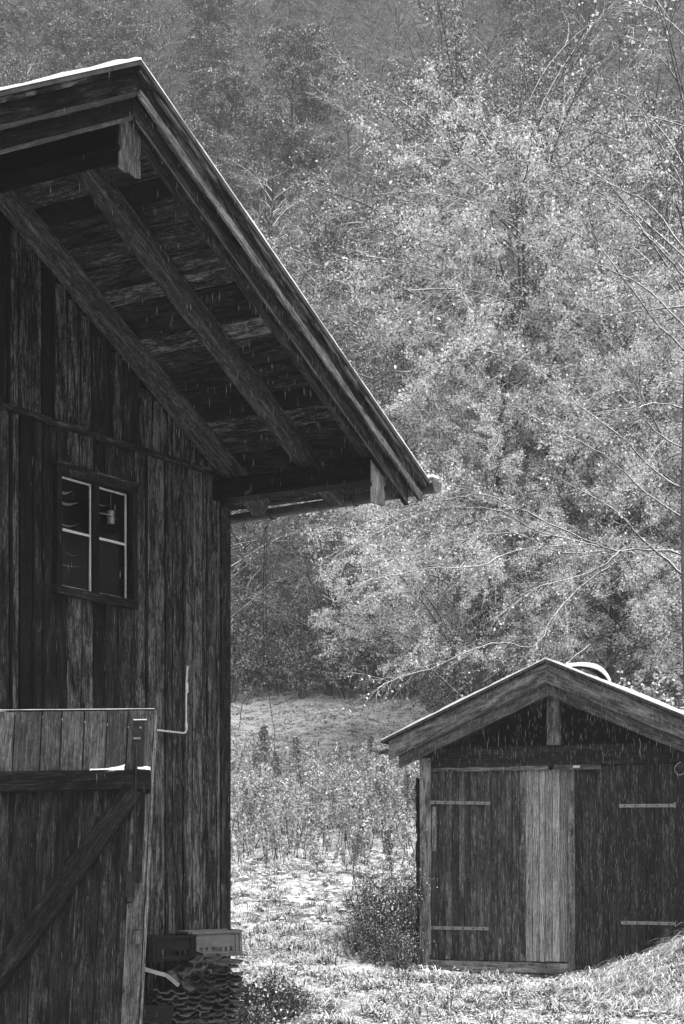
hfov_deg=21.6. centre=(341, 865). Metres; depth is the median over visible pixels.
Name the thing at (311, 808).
goldenrod
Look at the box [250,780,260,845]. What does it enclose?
goldenrod
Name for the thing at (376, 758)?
goldenrod
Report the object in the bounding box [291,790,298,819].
goldenrod
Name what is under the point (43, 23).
leafy tree
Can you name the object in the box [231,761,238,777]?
goldenrod
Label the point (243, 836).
weed undergrowth
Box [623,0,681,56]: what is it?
leafy tree
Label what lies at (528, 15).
spruce tree
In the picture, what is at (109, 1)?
spruce tree
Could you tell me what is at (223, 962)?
roof tile
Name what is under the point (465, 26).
bare tree
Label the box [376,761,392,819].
goldenrod
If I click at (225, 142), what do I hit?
spruce tree
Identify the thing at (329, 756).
goldenrod
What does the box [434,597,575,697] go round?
edge bush
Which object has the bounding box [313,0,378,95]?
leafy tree
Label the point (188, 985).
roof tile
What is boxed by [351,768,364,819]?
goldenrod
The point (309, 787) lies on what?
goldenrod
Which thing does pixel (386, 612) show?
edge bush
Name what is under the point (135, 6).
spruce tree
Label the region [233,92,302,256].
spruce tree
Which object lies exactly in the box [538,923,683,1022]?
mound grass
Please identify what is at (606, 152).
leafy tree
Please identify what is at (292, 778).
goldenrod
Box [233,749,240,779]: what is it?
goldenrod
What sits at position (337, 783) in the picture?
goldenrod
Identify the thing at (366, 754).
goldenrod
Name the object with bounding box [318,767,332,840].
goldenrod
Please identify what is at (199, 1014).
roof tile
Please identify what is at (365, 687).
edge bush
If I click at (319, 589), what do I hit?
edge bush
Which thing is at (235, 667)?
edge bush
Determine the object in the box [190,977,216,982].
roof tile
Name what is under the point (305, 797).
goldenrod
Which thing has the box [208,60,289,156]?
bare tree
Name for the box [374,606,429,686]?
edge bush
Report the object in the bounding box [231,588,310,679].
edge bush
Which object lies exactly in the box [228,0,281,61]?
bare tree
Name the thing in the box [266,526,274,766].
hanging wire
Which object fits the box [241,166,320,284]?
bare tree
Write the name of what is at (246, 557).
leafy tree
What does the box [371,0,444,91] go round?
bare tree
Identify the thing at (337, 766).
goldenrod
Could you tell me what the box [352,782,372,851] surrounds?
goldenrod
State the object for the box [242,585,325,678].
leafy shrub
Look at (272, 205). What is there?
bare tree
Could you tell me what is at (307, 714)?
meadow grass
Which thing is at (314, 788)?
goldenrod
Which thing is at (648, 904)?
door
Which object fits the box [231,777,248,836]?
goldenrod
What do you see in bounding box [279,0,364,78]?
leafy tree
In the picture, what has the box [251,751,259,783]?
goldenrod
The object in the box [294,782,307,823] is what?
goldenrod
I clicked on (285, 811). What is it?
goldenrod
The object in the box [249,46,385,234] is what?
bare tree
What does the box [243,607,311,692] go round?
edge bush
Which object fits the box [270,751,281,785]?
goldenrod
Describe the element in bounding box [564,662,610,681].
bent metal sheet
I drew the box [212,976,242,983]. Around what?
roof tile
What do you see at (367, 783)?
goldenrod
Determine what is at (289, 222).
leafy tree
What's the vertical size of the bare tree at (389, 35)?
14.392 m
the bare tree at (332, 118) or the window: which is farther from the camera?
the bare tree at (332, 118)
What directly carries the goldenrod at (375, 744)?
on the ground at (331, 738)
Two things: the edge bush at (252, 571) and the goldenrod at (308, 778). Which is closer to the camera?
the goldenrod at (308, 778)
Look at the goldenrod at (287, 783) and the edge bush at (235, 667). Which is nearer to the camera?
the goldenrod at (287, 783)
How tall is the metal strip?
0.184 m
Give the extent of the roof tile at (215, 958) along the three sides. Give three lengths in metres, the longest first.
0.380 x 0.270 x 0.043 m
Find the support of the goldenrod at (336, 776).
on the ground at (331, 738)
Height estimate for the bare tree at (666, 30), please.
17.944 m
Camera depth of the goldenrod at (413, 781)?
33.20 m
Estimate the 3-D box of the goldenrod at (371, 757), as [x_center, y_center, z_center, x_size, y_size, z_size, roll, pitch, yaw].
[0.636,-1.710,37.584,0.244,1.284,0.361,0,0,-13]
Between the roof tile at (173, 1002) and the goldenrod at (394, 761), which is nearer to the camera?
the roof tile at (173, 1002)
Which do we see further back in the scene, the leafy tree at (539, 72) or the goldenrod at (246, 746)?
the leafy tree at (539, 72)
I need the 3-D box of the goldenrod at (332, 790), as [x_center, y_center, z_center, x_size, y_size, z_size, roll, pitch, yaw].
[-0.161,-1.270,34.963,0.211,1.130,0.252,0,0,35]
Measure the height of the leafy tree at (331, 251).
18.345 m
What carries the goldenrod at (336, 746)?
on the ground at (331, 738)
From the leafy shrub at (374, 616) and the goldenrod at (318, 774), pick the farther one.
the leafy shrub at (374, 616)
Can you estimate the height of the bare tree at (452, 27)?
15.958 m
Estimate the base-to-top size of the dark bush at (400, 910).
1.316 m
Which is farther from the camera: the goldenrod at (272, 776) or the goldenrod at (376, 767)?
the goldenrod at (376, 767)
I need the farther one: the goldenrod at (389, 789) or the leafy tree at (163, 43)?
the leafy tree at (163, 43)
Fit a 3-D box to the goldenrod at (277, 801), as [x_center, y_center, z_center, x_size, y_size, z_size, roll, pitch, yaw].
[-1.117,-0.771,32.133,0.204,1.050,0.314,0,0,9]
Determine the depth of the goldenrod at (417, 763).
34.53 m
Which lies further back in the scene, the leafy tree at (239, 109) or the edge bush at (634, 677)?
the leafy tree at (239, 109)
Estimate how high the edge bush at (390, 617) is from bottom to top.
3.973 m
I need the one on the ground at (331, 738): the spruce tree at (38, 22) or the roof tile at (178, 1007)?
the spruce tree at (38, 22)
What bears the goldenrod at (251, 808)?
on the ground at (331, 738)
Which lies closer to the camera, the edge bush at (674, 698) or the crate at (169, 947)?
the crate at (169, 947)
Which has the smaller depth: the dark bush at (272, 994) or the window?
the window
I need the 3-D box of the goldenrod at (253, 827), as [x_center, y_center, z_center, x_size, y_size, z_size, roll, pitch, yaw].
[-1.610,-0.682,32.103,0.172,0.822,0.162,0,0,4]
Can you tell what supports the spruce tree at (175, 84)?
on the ground at (331, 738)
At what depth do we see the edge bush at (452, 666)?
51.56 m
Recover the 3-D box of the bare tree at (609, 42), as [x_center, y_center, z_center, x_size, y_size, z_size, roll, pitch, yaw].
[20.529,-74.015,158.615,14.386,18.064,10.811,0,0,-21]
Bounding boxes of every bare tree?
[0,13,61,82]
[0,24,43,82]
[1,0,46,75]
[17,0,73,58]
[43,0,89,76]
[53,0,167,77]
[104,0,202,102]
[120,0,190,80]
[156,0,247,85]
[160,0,249,88]
[170,51,246,155]
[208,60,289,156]
[209,150,383,322]
[222,0,291,113]
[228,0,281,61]
[231,148,423,621]
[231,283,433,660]
[231,510,310,577]
[232,0,269,37]
[235,19,300,146]
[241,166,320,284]
[245,0,303,69]
[249,0,623,690]
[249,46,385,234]
[250,197,348,532]
[262,27,395,218]
[278,16,367,160]
[279,50,404,233]
[294,46,401,202]
[295,0,683,710]
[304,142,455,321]
[307,161,413,280]
[322,2,430,224]
[333,8,477,233]
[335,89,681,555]
[338,0,480,180]
[339,0,441,76]
[354,107,448,285]
[358,1,439,135]
[370,0,446,96]
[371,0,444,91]
[403,0,477,47]
[405,14,554,224]
[409,0,502,77]
[417,65,552,237]
[424,0,514,133]
[441,47,543,207]
[451,0,547,56]
[463,0,582,133]
[517,0,640,87]
[538,0,663,167]
[542,0,670,91]
[578,5,664,135]
[585,51,665,199]
[587,0,674,102]
[603,178,681,291]
[615,80,683,290]
[619,33,683,213]
[629,174,680,291]
[631,0,683,72]
[636,1,683,74]
[640,143,683,266]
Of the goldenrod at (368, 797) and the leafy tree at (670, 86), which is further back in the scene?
the leafy tree at (670, 86)
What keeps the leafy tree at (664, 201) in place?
on the ground at (331, 738)
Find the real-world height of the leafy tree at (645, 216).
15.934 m
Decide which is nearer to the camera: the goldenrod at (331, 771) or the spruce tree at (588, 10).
the goldenrod at (331, 771)
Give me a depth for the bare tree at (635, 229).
78.67 m
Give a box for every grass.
[231,660,675,850]
[231,846,424,969]
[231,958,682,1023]
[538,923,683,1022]
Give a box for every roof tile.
[148,1000,187,1009]
[149,989,185,994]
[149,995,188,999]
[151,1022,184,1023]
[152,996,188,1004]
[166,965,205,991]
[171,1017,191,1022]
[172,1011,190,1016]
[176,951,203,978]
[179,988,219,993]
[179,1007,210,1013]
[179,1009,218,1018]
[180,999,212,1009]
[181,1018,225,1023]
[184,993,215,997]
[185,972,209,976]
[186,997,220,1003]
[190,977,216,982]
[193,953,220,972]
[197,1015,236,1020]
[198,958,242,965]
[198,1009,235,1015]
[199,964,238,968]
[200,980,232,987]
[201,995,239,1001]
[204,971,241,979]
[208,990,242,995]
[210,1020,239,1023]
[212,969,242,974]
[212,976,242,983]
[212,984,240,989]
[212,1001,239,1010]
[213,1000,243,1005]
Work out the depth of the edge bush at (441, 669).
53.14 m
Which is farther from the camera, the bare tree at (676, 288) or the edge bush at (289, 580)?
the bare tree at (676, 288)
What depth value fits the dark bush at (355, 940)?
22.94 m
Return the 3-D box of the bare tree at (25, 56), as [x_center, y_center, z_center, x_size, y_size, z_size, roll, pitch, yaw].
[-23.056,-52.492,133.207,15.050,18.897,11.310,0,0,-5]
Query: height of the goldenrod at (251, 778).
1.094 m
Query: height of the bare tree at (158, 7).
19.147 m
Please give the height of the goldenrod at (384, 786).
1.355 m
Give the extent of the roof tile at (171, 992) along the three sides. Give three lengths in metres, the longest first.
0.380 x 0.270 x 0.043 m
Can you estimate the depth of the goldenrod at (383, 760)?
34.24 m
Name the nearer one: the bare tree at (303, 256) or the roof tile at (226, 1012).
the roof tile at (226, 1012)
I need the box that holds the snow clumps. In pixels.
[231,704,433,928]
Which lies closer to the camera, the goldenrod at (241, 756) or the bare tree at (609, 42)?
the goldenrod at (241, 756)
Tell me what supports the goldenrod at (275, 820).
on the ground at (331, 738)
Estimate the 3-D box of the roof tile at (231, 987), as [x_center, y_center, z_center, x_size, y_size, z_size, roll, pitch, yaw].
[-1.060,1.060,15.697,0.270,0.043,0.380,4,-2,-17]
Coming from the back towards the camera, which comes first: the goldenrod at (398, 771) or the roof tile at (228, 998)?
the goldenrod at (398, 771)
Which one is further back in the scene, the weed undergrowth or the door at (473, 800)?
the weed undergrowth
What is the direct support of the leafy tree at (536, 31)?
on the ground at (331, 738)
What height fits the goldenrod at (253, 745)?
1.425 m
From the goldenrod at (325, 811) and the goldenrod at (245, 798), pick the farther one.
the goldenrod at (245, 798)
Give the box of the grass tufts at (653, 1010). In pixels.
[571,945,683,1020]
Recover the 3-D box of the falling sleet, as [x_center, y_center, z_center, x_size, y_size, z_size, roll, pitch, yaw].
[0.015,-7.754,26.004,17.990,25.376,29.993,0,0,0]
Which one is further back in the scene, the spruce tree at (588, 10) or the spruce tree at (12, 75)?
the spruce tree at (588, 10)
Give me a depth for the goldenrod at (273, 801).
32.50 m
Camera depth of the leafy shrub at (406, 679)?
61.86 m
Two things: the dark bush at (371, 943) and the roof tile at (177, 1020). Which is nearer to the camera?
the roof tile at (177, 1020)
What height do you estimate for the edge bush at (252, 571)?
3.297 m
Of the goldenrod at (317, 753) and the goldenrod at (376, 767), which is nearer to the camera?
the goldenrod at (376, 767)
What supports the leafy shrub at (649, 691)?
on the ground at (331, 738)
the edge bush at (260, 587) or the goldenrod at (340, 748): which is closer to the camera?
the goldenrod at (340, 748)
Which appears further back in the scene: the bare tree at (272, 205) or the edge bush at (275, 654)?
the bare tree at (272, 205)
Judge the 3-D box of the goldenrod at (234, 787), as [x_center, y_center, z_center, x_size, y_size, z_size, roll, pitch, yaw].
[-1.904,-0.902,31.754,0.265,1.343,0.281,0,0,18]
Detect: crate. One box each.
[142,933,196,962]
[176,928,242,956]
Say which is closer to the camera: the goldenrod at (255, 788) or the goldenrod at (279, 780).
the goldenrod at (255, 788)
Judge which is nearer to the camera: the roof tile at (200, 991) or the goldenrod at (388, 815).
the roof tile at (200, 991)
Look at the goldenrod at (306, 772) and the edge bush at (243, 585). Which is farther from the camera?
the edge bush at (243, 585)
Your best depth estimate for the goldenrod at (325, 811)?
31.63 m
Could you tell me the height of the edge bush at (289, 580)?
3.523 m
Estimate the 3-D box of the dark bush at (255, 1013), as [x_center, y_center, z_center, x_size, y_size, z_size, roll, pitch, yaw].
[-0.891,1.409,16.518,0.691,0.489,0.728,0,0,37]
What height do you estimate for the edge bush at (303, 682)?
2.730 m
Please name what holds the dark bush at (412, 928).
on the ground at (331, 738)
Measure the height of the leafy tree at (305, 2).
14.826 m
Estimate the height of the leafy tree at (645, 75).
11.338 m
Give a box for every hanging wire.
[238,526,265,730]
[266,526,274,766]
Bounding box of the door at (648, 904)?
[575,764,675,969]
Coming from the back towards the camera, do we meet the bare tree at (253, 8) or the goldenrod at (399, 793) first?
the bare tree at (253, 8)
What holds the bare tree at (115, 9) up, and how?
on the ground at (331, 738)
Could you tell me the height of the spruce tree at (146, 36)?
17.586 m
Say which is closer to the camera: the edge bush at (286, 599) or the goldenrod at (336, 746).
the goldenrod at (336, 746)
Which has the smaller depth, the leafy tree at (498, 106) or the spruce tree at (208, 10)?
the leafy tree at (498, 106)
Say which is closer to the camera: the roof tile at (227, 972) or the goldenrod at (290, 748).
the roof tile at (227, 972)
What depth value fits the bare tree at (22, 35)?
186.86 m
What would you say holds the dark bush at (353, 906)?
on the ground at (331, 738)
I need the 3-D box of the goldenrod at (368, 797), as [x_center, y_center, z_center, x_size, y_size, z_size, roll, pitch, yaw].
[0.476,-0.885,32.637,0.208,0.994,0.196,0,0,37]
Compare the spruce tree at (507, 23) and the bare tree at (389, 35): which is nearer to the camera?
the bare tree at (389, 35)
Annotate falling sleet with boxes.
[0,0,683,1023]
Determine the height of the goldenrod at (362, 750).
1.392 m
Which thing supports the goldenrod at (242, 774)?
on the ground at (331, 738)
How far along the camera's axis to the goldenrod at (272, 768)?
38.84 m
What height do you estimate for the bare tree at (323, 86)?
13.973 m
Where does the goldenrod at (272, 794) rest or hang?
on the ground at (331, 738)
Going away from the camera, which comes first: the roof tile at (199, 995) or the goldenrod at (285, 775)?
the roof tile at (199, 995)
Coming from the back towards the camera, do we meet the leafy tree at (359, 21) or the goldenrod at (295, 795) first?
the leafy tree at (359, 21)
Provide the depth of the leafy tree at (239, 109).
125.25 m
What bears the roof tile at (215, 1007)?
on the roof tile at (226, 1012)
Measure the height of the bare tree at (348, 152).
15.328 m
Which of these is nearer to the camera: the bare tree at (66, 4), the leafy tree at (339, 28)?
the leafy tree at (339, 28)
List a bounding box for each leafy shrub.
[231,592,279,688]
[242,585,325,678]
[300,587,390,686]
[367,618,427,699]
[399,609,488,689]
[435,653,509,697]
[616,665,674,703]
[658,692,683,710]
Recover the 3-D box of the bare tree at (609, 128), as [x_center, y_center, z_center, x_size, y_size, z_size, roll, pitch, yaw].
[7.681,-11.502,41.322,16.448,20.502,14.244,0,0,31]
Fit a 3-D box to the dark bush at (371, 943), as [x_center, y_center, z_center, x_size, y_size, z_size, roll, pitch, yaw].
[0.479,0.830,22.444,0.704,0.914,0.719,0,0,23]
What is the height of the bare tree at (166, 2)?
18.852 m
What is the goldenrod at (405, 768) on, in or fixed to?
on the ground at (331, 738)
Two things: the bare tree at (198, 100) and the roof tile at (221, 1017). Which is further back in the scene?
the bare tree at (198, 100)
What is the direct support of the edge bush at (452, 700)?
on the ground at (331, 738)
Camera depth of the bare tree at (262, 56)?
157.02 m
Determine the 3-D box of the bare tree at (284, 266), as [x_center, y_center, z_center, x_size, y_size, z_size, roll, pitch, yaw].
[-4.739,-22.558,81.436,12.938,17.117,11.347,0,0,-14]
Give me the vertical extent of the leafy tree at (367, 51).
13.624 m
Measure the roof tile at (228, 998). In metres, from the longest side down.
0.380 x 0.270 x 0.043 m
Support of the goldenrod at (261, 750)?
on the ground at (331, 738)
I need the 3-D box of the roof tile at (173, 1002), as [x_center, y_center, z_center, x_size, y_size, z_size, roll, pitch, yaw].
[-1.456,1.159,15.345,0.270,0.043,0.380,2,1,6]
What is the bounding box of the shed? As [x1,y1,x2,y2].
[373,657,683,972]
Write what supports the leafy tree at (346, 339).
on the ground at (331, 738)
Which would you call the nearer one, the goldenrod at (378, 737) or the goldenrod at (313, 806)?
the goldenrod at (313, 806)
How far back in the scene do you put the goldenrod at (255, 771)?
35.93 m
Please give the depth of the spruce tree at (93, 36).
138.70 m
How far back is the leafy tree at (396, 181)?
102.16 m
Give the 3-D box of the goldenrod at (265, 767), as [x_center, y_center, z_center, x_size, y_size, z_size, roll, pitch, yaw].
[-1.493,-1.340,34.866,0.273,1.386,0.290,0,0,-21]
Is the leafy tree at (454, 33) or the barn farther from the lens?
the leafy tree at (454, 33)
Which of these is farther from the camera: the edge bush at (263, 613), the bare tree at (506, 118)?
the bare tree at (506, 118)
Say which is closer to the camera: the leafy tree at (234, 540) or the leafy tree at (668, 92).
the leafy tree at (234, 540)
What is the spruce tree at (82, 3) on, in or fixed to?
on the ground at (331, 738)
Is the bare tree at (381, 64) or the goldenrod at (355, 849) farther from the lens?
the bare tree at (381, 64)
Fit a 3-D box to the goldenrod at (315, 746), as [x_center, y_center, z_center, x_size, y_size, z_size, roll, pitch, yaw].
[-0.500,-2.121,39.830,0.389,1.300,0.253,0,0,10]
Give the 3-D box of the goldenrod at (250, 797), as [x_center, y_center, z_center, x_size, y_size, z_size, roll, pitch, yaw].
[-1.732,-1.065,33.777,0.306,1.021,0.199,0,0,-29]
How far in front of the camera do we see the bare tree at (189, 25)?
201.46 m
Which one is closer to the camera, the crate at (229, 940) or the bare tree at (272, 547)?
the crate at (229, 940)
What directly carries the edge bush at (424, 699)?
on the ground at (331, 738)
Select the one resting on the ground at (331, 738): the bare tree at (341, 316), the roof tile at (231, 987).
the bare tree at (341, 316)
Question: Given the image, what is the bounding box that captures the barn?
[0,57,441,1023]
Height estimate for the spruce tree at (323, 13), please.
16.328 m
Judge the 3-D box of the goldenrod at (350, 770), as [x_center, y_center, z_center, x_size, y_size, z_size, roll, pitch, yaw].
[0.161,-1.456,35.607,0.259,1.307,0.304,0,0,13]
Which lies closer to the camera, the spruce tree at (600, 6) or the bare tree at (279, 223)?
the bare tree at (279, 223)
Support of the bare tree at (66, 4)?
on the ground at (331, 738)
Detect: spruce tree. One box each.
[0,0,42,81]
[0,53,28,86]
[2,44,13,56]
[9,0,68,74]
[24,1,98,80]
[38,0,104,72]
[54,0,109,48]
[65,0,157,71]
[75,0,117,26]
[102,12,160,76]
[112,0,158,82]
[115,0,183,83]
[164,0,256,155]
[171,4,239,136]
[174,53,285,244]
[182,4,245,87]
[198,128,251,183]
[223,19,354,299]
[224,0,269,87]
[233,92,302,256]
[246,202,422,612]
[251,0,323,107]
[258,0,330,69]
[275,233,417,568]
[327,0,400,64]
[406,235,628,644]
[453,0,541,55]
[482,0,601,153]
[544,0,611,132]
[580,0,666,72]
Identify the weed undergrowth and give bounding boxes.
[231,751,419,868]
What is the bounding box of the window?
[51,460,140,609]
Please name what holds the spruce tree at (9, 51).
on the ground at (331, 738)
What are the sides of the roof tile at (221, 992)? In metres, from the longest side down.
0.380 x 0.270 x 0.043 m
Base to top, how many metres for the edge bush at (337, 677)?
3.388 m
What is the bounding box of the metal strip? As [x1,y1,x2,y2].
[145,967,179,986]
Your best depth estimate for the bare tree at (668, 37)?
160.61 m
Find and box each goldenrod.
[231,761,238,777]
[231,769,239,822]
[231,777,241,841]
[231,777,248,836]
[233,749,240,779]
[235,744,242,766]
[235,750,243,776]
[237,769,249,831]
[239,781,249,825]
[242,742,253,783]
[245,757,253,783]
[247,786,255,833]
[247,800,256,855]
[248,737,256,780]
[248,773,254,802]
[248,810,255,849]
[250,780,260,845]
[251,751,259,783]
[251,769,263,806]
[254,750,261,771]
[255,724,268,775]
[257,773,272,845]
[258,722,271,801]
[258,761,271,812]
[267,749,272,773]
[267,773,278,806]
[267,778,277,806]
[267,802,280,846]
[269,761,276,784]
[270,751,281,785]
[270,797,275,809]
[270,807,280,859]
[272,815,279,860]
[273,744,282,767]
[275,776,281,801]
[275,793,283,850]
[277,779,289,853]
[278,745,283,775]
[278,798,292,848]
[279,772,288,830]
[281,750,289,774]
[281,772,296,834]
[281,780,289,834]
[284,742,294,774]
[288,790,295,840]
[289,775,302,824]
[291,736,306,784]
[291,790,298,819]
[292,790,304,854]
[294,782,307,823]
[296,771,312,829]
[298,787,311,857]
[300,782,311,837]
[304,739,314,764]
[304,749,316,776]
[304,763,311,783]
[304,769,323,838]
[306,759,316,802]
[307,795,315,823]
[308,777,327,835]
[309,791,320,840]
[312,758,320,814]
[313,742,323,758]
[314,747,320,771]
[316,763,327,816]
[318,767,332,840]
[321,800,329,856]
[324,747,332,768]
[325,788,331,833]
[328,756,338,770]
[328,762,334,784]
[329,742,340,776]
[329,775,339,828]
[330,772,340,830]
[330,804,341,848]
[333,765,349,825]
[334,761,342,778]
[334,778,343,813]
[334,786,349,853]
[337,746,341,765]
[340,744,350,767]
[341,778,352,840]
[341,791,347,846]
[342,754,351,768]
[344,780,358,857]
[346,760,354,782]
[348,831,360,891]
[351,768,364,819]
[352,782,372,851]
[354,773,366,846]
[357,741,367,773]
[362,750,371,790]
[362,770,368,790]
[364,780,372,830]
[364,790,371,812]
[366,755,374,777]
[366,759,376,786]
[367,734,374,754]
[369,771,383,820]
[370,738,382,759]
[372,756,378,778]
[372,765,377,782]
[372,779,387,853]
[373,795,385,853]
[374,734,382,758]
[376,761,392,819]
[378,764,391,836]
[379,766,396,832]
[380,754,390,821]
[383,776,405,846]
[383,828,397,893]
[384,798,393,840]
[390,772,405,835]
[392,757,398,767]
[395,764,402,788]
[395,787,410,848]
[400,764,410,804]
[401,771,413,849]
[410,774,415,794]
[411,760,419,813]
[411,785,415,815]
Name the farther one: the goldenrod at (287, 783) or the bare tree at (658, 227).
the bare tree at (658, 227)
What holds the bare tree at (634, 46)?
on the ground at (331, 738)
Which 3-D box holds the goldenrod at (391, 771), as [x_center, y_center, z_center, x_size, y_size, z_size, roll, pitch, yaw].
[0.858,-1.226,33.455,0.355,1.261,0.240,0,0,8]
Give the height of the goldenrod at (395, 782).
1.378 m
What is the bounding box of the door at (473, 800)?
[430,769,567,961]
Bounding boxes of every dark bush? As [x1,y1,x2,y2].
[219,992,279,1023]
[230,967,303,1023]
[257,981,313,1020]
[334,911,367,954]
[337,861,403,940]
[354,863,416,959]
[354,895,404,967]
[365,860,437,965]
[375,920,419,973]
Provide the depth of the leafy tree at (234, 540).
68.84 m
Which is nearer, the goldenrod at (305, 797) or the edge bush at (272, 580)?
the goldenrod at (305, 797)
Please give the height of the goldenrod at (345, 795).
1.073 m
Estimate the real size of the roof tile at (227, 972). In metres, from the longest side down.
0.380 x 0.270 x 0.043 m
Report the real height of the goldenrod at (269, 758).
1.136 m
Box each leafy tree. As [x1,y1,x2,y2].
[22,1,80,60]
[129,4,192,109]
[139,0,194,109]
[160,0,191,85]
[196,67,287,210]
[210,26,345,165]
[224,55,335,212]
[231,322,326,677]
[231,501,306,573]
[231,506,348,618]
[239,398,400,695]
[257,0,647,699]
[261,235,443,593]
[266,0,352,123]
[272,56,683,662]
[274,175,350,321]
[278,3,379,178]
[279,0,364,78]
[279,216,349,344]
[296,228,472,671]
[307,247,667,698]
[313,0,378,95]
[315,28,407,186]
[319,152,447,288]
[337,0,467,163]
[343,0,390,82]
[364,37,683,566]
[387,78,450,203]
[414,203,683,704]
[419,0,484,110]
[422,93,683,651]
[428,0,523,131]
[464,12,578,175]
[469,31,683,693]
[475,7,532,82]
[488,2,594,72]
[537,48,634,199]
[575,113,668,255]
[591,94,676,252]
[599,154,681,287]
[602,67,683,211]
[615,0,683,68]
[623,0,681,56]
[627,0,683,113]
[628,125,683,285]
[640,0,683,124]
[642,58,683,179]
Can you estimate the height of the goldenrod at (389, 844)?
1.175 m
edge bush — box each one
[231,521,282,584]
[231,548,295,586]
[231,575,282,678]
[231,581,293,618]
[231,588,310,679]
[231,594,272,702]
[231,596,300,687]
[236,563,313,611]
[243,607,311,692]
[262,557,322,606]
[263,623,312,691]
[268,590,322,667]
[274,588,325,621]
[274,619,332,698]
[285,574,352,657]
[289,568,359,603]
[304,606,382,699]
[332,617,388,688]
[337,603,402,700]
[356,596,407,640]
[361,586,423,678]
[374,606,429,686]
[406,653,470,713]
[408,651,444,708]
[420,629,467,713]
[432,672,501,709]
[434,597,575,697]
[437,610,520,697]
[460,655,602,690]
[573,634,680,693]
[574,637,634,674]
[577,614,649,680]
[583,664,667,702]
[616,638,682,708]
[667,681,682,708]
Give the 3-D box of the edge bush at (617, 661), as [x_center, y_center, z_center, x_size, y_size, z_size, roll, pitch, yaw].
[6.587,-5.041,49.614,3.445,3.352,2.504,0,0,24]
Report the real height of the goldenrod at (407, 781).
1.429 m
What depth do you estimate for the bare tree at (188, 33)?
177.82 m
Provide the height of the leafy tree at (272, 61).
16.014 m
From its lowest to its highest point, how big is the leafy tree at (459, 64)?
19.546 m
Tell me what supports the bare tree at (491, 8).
on the ground at (331, 738)
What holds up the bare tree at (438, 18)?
on the ground at (331, 738)
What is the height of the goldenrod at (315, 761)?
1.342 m
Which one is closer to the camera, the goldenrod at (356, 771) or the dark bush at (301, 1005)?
the dark bush at (301, 1005)
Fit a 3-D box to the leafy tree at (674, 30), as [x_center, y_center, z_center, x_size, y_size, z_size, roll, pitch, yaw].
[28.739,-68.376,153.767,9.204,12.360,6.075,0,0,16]
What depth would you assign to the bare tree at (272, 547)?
76.12 m
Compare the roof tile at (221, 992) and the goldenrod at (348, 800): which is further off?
the goldenrod at (348, 800)
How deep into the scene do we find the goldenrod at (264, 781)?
32.02 m
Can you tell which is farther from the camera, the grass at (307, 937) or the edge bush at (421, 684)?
the edge bush at (421, 684)
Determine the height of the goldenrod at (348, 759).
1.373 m
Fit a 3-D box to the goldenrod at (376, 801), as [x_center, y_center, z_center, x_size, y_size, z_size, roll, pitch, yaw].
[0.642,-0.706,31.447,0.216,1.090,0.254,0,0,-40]
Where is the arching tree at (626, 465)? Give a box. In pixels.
[286,65,683,717]
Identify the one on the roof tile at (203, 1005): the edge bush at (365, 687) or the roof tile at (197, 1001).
the roof tile at (197, 1001)
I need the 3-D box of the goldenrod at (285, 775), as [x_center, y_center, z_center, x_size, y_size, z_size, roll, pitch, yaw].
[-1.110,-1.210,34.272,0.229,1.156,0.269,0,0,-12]
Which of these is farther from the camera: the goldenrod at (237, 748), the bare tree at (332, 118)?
the bare tree at (332, 118)
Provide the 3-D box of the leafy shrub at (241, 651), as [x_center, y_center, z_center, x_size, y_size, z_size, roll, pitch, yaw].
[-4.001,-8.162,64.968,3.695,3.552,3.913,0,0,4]
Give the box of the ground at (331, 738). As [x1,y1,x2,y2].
[3,0,683,1023]
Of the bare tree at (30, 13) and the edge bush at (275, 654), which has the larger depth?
the bare tree at (30, 13)
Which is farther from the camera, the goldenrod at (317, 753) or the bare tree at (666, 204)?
the bare tree at (666, 204)
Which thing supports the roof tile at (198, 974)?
on the roof tile at (206, 979)
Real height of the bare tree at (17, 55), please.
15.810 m
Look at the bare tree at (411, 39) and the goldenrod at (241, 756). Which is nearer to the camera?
the goldenrod at (241, 756)
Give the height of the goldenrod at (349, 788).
1.413 m
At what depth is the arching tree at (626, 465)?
35.70 m
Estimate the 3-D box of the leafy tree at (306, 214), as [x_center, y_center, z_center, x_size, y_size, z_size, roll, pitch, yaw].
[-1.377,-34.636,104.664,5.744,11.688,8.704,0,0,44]
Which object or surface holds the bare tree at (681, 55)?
on the ground at (331, 738)
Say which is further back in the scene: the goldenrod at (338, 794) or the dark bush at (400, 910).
the goldenrod at (338, 794)
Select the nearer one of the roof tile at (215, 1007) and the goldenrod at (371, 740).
the roof tile at (215, 1007)

